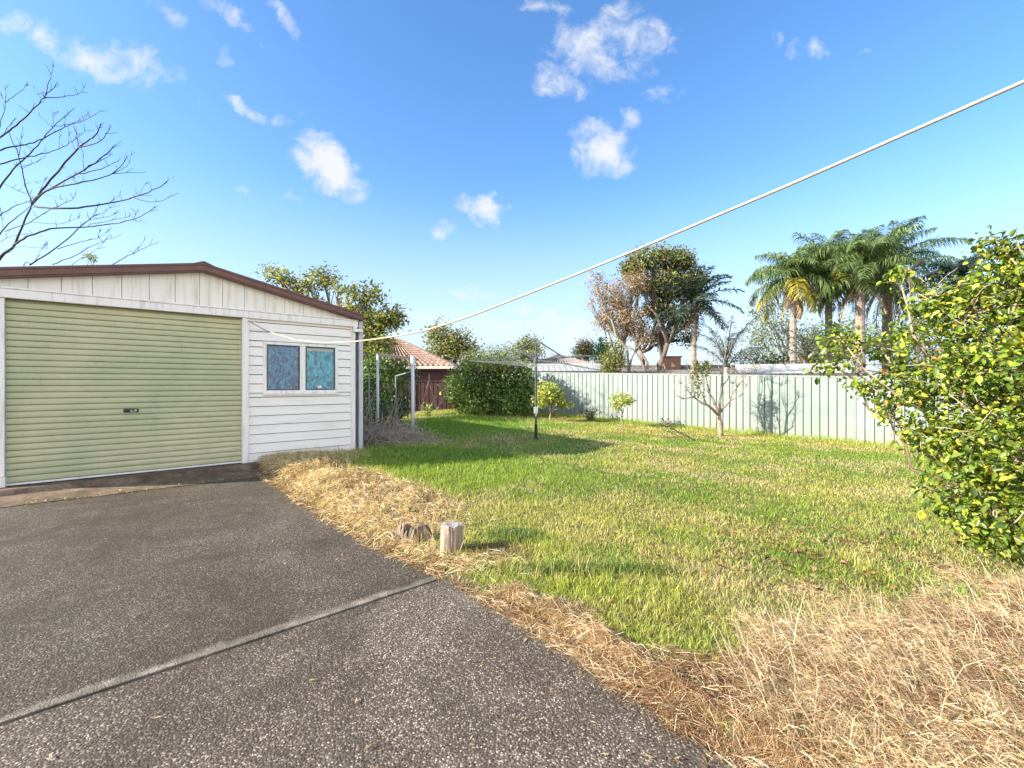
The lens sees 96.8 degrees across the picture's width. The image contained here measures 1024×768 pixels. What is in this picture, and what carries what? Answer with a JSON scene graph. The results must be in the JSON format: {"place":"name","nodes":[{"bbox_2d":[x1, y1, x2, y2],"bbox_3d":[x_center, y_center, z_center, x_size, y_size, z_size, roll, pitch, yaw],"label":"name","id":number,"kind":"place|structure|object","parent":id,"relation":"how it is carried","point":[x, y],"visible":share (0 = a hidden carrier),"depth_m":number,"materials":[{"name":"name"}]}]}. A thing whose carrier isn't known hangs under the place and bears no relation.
{"place":"outdoors","nodes":[
{"label":"outdoors","id":0,"kind":"place"},
{"bbox_2d":[0,477,435,725],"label":"driveway","id":1,"kind":"structure","parent":0,"point":[78,592],"depth_m":3.21,"materials":[{"name":"grey concrete"}]},
{"bbox_2d":[49,486,722,767],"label":"driveway debris","id":2,"kind":"object","parent":1,"relation":"on","point":[703,766],"visible":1,"depth_m":1.98,"materials":[{"name":"brown plant"}]},
{"bbox_2d":[0,578,733,767],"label":"driveway","id":3,"kind":"structure","parent":0,"point":[231,708],"depth_m":1.95,"materials":[{"name":"grey concrete"}]},
{"bbox_2d":[0,0,1023,382],"label":"sky","id":4,"kind":"structure","parent":0,"point":[462,158],"materials":[{"name":"blue"}]},
{"bbox_2d":[7,386,1023,767],"bbox_3d":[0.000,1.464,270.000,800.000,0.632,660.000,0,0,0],"label":"ground","id":5,"kind":"structure","parent":0,"point":[679,552],"depth_m":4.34,"materials":[{"name":"green plant"}]},
{"bbox_2d":[0,64,177,265],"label":"bare tree","id":6,"kind":"object","parent":5,"relation":"on","point":[32,202],"visible":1,"depth_m":12.99,"materials":[{"name":"brown plant"}]},
{"bbox_2d":[81,250,97,264],"bbox_3d":[-13.876,-1.445,14.972,0.607,5.892,0.477,0,0,44],"label":"sapling tip","id":7,"kind":"object","parent":5,"relation":"on","point":[91,258],"visible":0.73,"depth_m":14.92,"materials":[{"name":"green plant"}]},
{"bbox_2d":[0,462,266,507],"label":"concrete apron","id":8,"kind":"object","parent":5,"relation":"on","point":[61,490],"visible":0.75,"depth_m":6.12,"materials":[{"name":"grey concrete"}]},
{"bbox_2d":[2,476,263,506],"bbox_3d":[-5.470,1.371,5.367,4.915,0.066,0.307,0,0,-42],"label":"leaf debris","id":9,"kind":"object","parent":8,"relation":"on","point":[120,491],"visible":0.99,"depth_m":5.83,"materials":[{"name":"brown plant"}]},
{"bbox_2d":[0,261,363,487],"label":"garden shed","id":10,"kind":"structure","parent":5,"relation":"on","point":[113,369],"depth_m":6.88,"materials":[{"name":"white paint"}]},
{"bbox_2d":[6,299,240,485],"bbox_3d":[-5.509,0.096,6.706,2.643,2.432,0.091,0,0,-41],"label":"roller door","id":11,"kind":"structure","parent":10,"relation":"in","point":[93,391],"depth_m":6.54,"materials":[{"name":"green metal"}]},
{"bbox_2d":[262,341,338,394],"bbox_3d":[-3.774,-0.270,8.167,1.300,0.920,0.105,0,0,-41],"label":"window","id":12,"kind":"structure","parent":10,"relation":"in","point":[288,368],"depth_m":8.13,"materials":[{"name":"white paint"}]},
{"bbox_2d":[248,80,1023,342],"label":"clothes rope","id":13,"kind":"object","parent":10,"relation":"attached to","point":[990,96],"visible":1,"depth_m":2.82,"materials":[{"name":"white fabric"}]},
{"bbox_2d":[250,260,411,361],"bbox_3d":[-6.473,-1.611,16.602,5.988,6.256,2.619,0,0,20],"label":"leafy tree","id":14,"kind":"object","parent":5,"relation":"on","point":[389,319],"visible":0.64,"depth_m":16.09,"materials":[{"name":"green plant"}]},
{"bbox_2d":[363,415,380,436],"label":"fern weed","id":15,"kind":"object","parent":5,"relation":"on","point":[372,425],"visible":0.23,"depth_m":10.57,"materials":[{"name":"green plant"}]},
{"bbox_2d":[363,353,417,437],"bbox_3d":[-3.331,0.300,11.894,1.205,2.177,3.312,0,0,-25],"label":"metal frame","id":16,"kind":"object","parent":5,"relation":"on","point":[412,359],"visible":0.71,"depth_m":11.37,"materials":[{"name":"white paint"}]},
{"bbox_2d":[363,345,422,428],"bbox_3d":[-4.102,0.198,14.816,2.490,3.015,4.073,0,0,-14],"label":"dark shrub","id":17,"kind":"object","parent":5,"relation":"on","point":[392,368],"visible":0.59,"depth_m":14.45,"materials":[{"name":"green plant"}]},
{"bbox_2d":[379,396,410,428],"bbox_3d":[-3.261,0.790,12.501,1.125,1.010,1.079,0,0,0],"label":"strap plant","id":18,"kind":"object","parent":5,"relation":"on","point":[386,411],"visible":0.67,"depth_m":12.43,"materials":[{"name":"green plant"}]},
{"bbox_2d":[253,443,555,590],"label":"dry grass","id":19,"kind":"structure","parent":5,"relation":"on","point":[358,535],"depth_m":4.95,"materials":[{"name":"plant"}]},
{"bbox_2d":[363,392,450,446],"bbox_3d":[-2.707,0.987,9.922,2.420,1.669,2.360,0,0,40],"label":"vine tangle","id":20,"kind":"object","parent":5,"relation":"on","point":[383,433],"visible":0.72,"depth_m":9.86,"materials":[{"name":"plant"}]},
{"bbox_2d":[363,338,464,380],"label":"tiled house","id":21,"kind":"structure","parent":5,"relation":"on","point":[432,367],"depth_m":28.80,"materials":[{"name":"tile"}]},
{"bbox_2d":[363,381,464,413],"bbox_3d":[-5.585,0.618,21.010,6.870,1.565,0.100,0,0,0],"label":"maroon fence","id":22,"kind":"object","parent":5,"relation":"on","point":[420,391],"visible":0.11,"depth_m":21.00,"materials":[{"name":"metal"}]},
{"bbox_2d":[395,521,432,545],"bbox_3d":[-0.867,1.308,4.003,0.340,0.231,0.239,0,0,17],"label":"rotten stump","id":23,"kind":"object","parent":5,"relation":"on","point":[401,533],"visible":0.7,"depth_m":3.93,"materials":[{"name":"brown wood"}]},
{"bbox_2d":[420,401,433,415],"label":"young plant","id":24,"kind":"object","parent":5,"relation":"on","point":[428,411],"visible":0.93,"depth_m":17.00,"materials":[{"name":"green plant"}]},
{"bbox_2d":[421,375,454,413],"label":"dead canes","id":25,"kind":"object","parent":5,"relation":"on","point":[435,395],"visible":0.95,"depth_m":17.59,"materials":[{"name":"brown plant"}]},
{"bbox_2d":[419,314,483,365],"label":"leafy tree","id":26,"kind":"object","parent":5,"relation":"on","point":[452,344],"visible":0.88,"depth_m":44.38,"materials":[{"name":"green plant"}]},
{"bbox_2d":[440,521,462,555],"bbox_3d":[-0.492,1.283,3.718,0.197,0.281,0.184,0,0,-17],"label":"timber stump","id":27,"kind":"object","parent":5,"relation":"on","point":[452,534],"visible":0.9,"depth_m":3.65,"materials":[{"name":"brown wood"}]},
{"bbox_2d":[472,404,492,415],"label":"broadleaf weed","id":28,"kind":"object","parent":5,"relation":"on","point":[479,410],"visible":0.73,"depth_m":17.34,"materials":[{"name":"green plant"}]},
{"bbox_2d":[457,341,519,371],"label":"wispy tree","id":29,"kind":"object","parent":5,"relation":"on","point":[491,354],"visible":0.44,"depth_m":37.84,"materials":[{"name":"green plant"}]},
{"bbox_2d":[436,348,543,415],"bbox_3d":[-0.842,0.062,18.151,4.630,3.224,3.129,0,0,0],"label":"hedge","id":30,"kind":"object","parent":5,"relation":"on","point":[511,393],"visible":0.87,"depth_m":17.85,"materials":[{"name":"green plant"}]},
{"bbox_2d":[453,350,534,381],"bbox_3d":[-0.717,-0.683,17.873,3.388,1.462,2.158,0,0,0],"label":"flowering creeper","id":31,"kind":"object","parent":30,"relation":"on","point":[490,365],"visible":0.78,"depth_m":17.61,"materials":[{"name":"green plant"}]},
{"bbox_2d":[492,395,504,415],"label":"broadleaf weed","id":32,"kind":"object","parent":5,"relation":"on","point":[497,406],"visible":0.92,"depth_m":17.11,"materials":[{"name":"green plant"}]},
{"bbox_2d":[507,330,547,363],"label":"rounded tree","id":33,"kind":"object","parent":5,"relation":"on","point":[529,348],"visible":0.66,"depth_m":69.31,"materials":[{"name":"green plant"}]},
{"bbox_2d":[469,339,601,439],"bbox_3d":[0.790,0.146,11.055,3.512,2.467,1.464,0,0,33],"label":"clothes hoist","id":34,"kind":"object","parent":5,"relation":"on","point":[535,359],"visible":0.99,"depth_m":10.88,"materials":[{"name":"metal"}]},
{"bbox_2d":[529,379,574,420],"bbox_3d":[1.371,0.614,15.932,1.493,1.602,1.090,0,0,-24],"label":"citrus bush","id":35,"kind":"object","parent":5,"relation":"on","point":[545,395],"visible":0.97,"depth_m":15.74,"materials":[{"name":"green plant"}]},
{"bbox_2d":[531,354,595,363],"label":"neighbour house","id":36,"kind":"structure","parent":5,"relation":"on","point":[572,361],"depth_m":42.04,"materials":[{"name":"grey metal"}]},
{"bbox_2d":[527,363,626,372],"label":"neighbour shed","id":37,"kind":"structure","parent":5,"relation":"on","point":[570,368],"depth_m":27.86,"materials":[{"name":"metal"}]},
{"bbox_2d":[569,333,598,361],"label":"rounded tree","id":38,"kind":"object","parent":5,"relation":"on","point":[584,348],"visible":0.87,"depth_m":74.31,"materials":[{"name":"green plant"}]},
{"bbox_2d":[578,404,604,420],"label":"dark weed","id":39,"kind":"object","parent":5,"relation":"on","point":[590,415],"visible":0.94,"depth_m":16.53,"materials":[{"name":"green plant"}]},
{"bbox_2d":[589,334,610,362],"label":"conifer","id":40,"kind":"object","parent":5,"relation":"on","point":[600,343],"visible":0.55,"depth_m":59.71,"materials":[{"name":"green plant"}]},
{"bbox_2d":[592,332,631,372],"bbox_3d":[5.502,-0.682,24.956,2.071,4.373,2.038,0,0,43],"label":"yellow bush","id":41,"kind":"object","parent":5,"relation":"on","point":[611,363],"visible":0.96,"depth_m":24.78,"materials":[{"name":"green plant"}]},
{"bbox_2d":[582,257,657,372],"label":"twiggy tree","id":42,"kind":"object","parent":5,"relation":"on","point":[619,304],"visible":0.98,"depth_m":26.72,"materials":[{"name":"brown plant"}]},
{"bbox_2d":[607,390,638,426],"bbox_3d":[3.551,0.817,14.620,0.909,1.330,0.820,0,0,-41],"label":"citrus bush","id":43,"kind":"object","parent":5,"relation":"on","point":[625,399],"visible":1,"depth_m":14.52,"materials":[{"name":"green plant"}]},
{"bbox_2d":[614,239,714,369],"bbox_3d":[9.472,-3.639,27.809,6.135,10.463,3.810,0,0,0],"label":"olive tree","id":44,"kind":"object","parent":5,"relation":"on","point":[673,263],"visible":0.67,"depth_m":27.42,"materials":[{"name":"green plant"}]},
{"bbox_2d":[617,356,734,373],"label":"neighbour house","id":45,"kind":"structure","parent":5,"relation":"on","point":[671,365],"depth_m":26.93,"materials":[{"name":"grey metal"}]},
{"bbox_2d":[670,428,693,439],"bbox_3d":[4.619,1.352,12.400,0.055,0.145,2.006,0,0,3],"label":"fallen stick","id":46,"kind":"object","parent":5,"relation":"on","point":[681,433],"visible":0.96,"depth_m":12.43,"materials":[{"name":"wood"}]},
{"bbox_2d":[649,266,744,370],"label":"palm tree","id":47,"kind":"object","parent":5,"relation":"on","point":[694,308],"visible":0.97,"depth_m":25.75,"materials":[{"name":"green plant"}]},
{"bbox_2d":[670,313,763,435],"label":"forked tree","id":48,"kind":"object","parent":5,"relation":"on","point":[718,410],"visible":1,"depth_m":12.65,"materials":[{"name":"brown plant"}]},
{"bbox_2d":[685,315,769,373],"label":"palm tree","id":49,"kind":"object","parent":5,"relation":"on","point":[727,364],"visible":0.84,"depth_m":16.91,"materials":[{"name":"green plant"}]},
{"bbox_2d":[487,372,1023,450],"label":"steel fence","id":50,"kind":"object","parent":5,"relation":"on","point":[806,405],"visible":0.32,"depth_m":13.76,"materials":[{"name":"white metal"}]},
{"bbox_2d":[566,495,1010,626],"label":"fallen leaves","id":51,"kind":"object","parent":5,"relation":"on","point":[814,567],"visible":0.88,"depth_m":3.64,"materials":[{"name":"brown plant"}]},
{"bbox_2d":[732,363,856,375],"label":"neighbour shed","id":52,"kind":"structure","parent":5,"relation":"on","point":[782,369],"depth_m":17.73,"materials":[{"name":"metal"}]},
{"bbox_2d":[744,242,854,363],"bbox_3d":[14.937,-2.871,24.010,4.929,8.543,4.660,0,0,0],"label":"palm tree","id":53,"kind":"object","parent":5,"relation":"on","point":[790,267],"visible":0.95,"depth_m":23.53,"materials":[{"name":"green plant"}]},
{"bbox_2d":[768,325,840,363],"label":"tree","id":54,"kind":"object","parent":5,"relation":"on","point":[809,347],"visible":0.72,"depth_m":21.93,"materials":[{"name":"green plant"}]},
{"bbox_2d":[784,229,883,362],"bbox_3d":[17.372,-3.421,25.090,5.474,9.642,4.995,0,0,-36],"label":"palm tree","id":55,"kind":"object","parent":5,"relation":"on","point":[838,235],"visible":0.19,"depth_m":24.55,"materials":[{"name":"green plant"}]},
{"bbox_2d":[739,299,952,372],"bbox_3d":[26.686,-2.811,35.988,17.903,8.862,4.828,0,0,0],"label":"grey green tree","id":56,"kind":"object","parent":5,"relation":"on","point":[773,330],"visible":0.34,"depth_m":35.82,"materials":[{"name":"green plant"}]},
{"bbox_2d":[799,224,928,375],"bbox_3d":[17.529,-3.222,23.100,5.458,9.244,5.903,0,0,0],"label":"palm tree","id":57,"kind":"object","parent":5,"relation":"on","point":[860,281],"visible":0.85,"depth_m":22.38,"materials":[{"name":"green plant"}]},
{"bbox_2d":[731,339,997,376],"bbox_3d":[23.263,-0.695,28.298,18.814,4.537,5.292,0,0,7],"label":"dark hedge","id":58,"kind":"object","parent":5,"relation":"on","point":[773,361],"visible":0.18,"depth_m":29.42,"materials":[{"name":"green plant"}]},
{"bbox_2d":[838,215,973,375],"bbox_3d":[21.481,-3.973,25.826,6.730,10.746,6.802,0,0,0],"label":"palm tree","id":59,"kind":"object","parent":5,"relation":"on","point":[889,316],"visible":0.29,"depth_m":25.29,"materials":[{"name":"green plant"}]},
{"bbox_2d":[802,224,1023,573],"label":"leafy shrub","id":60,"kind":"object","parent":5,"relation":"on","point":[993,469],"visible":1,"depth_m":3.90,"materials":[{"name":"green plant"}]},
{"bbox_2d":[907,256,942,371],"bbox_3d":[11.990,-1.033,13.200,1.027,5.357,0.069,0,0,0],"label":"palm tree","id":61,"kind":"object","parent":5,"relation":"on","point":[919,262],"visible":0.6,"depth_m":13.19,"materials":[{"name":"green plant"}]},
{"bbox_2d":[899,247,1007,357],"bbox_3d":[21.539,-2.466,22.210,4.528,7.731,4.518,0,0,0],"label":"palm tree","id":62,"kind":"object","parent":5,"relation":"on","point":[949,266],"visible":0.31,"depth_m":21.86,"materials":[{"name":"green plant"}]},
{"bbox_2d":[660,417,672,427],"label":"dark weed","id":63,"kind":"object","parent":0,"point":[667,423],"visible":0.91,"depth_m":14.51,"materials":[{"name":"plant"}]},
{"bbox_2d":[411,541,1023,767],"bbox_3d":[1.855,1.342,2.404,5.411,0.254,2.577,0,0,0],"label":"dry grass","id":64,"kind":"structure","parent":0,"point":[931,749],"depth_m":2.00,"materials":[{"name":"plant"}]}
]}

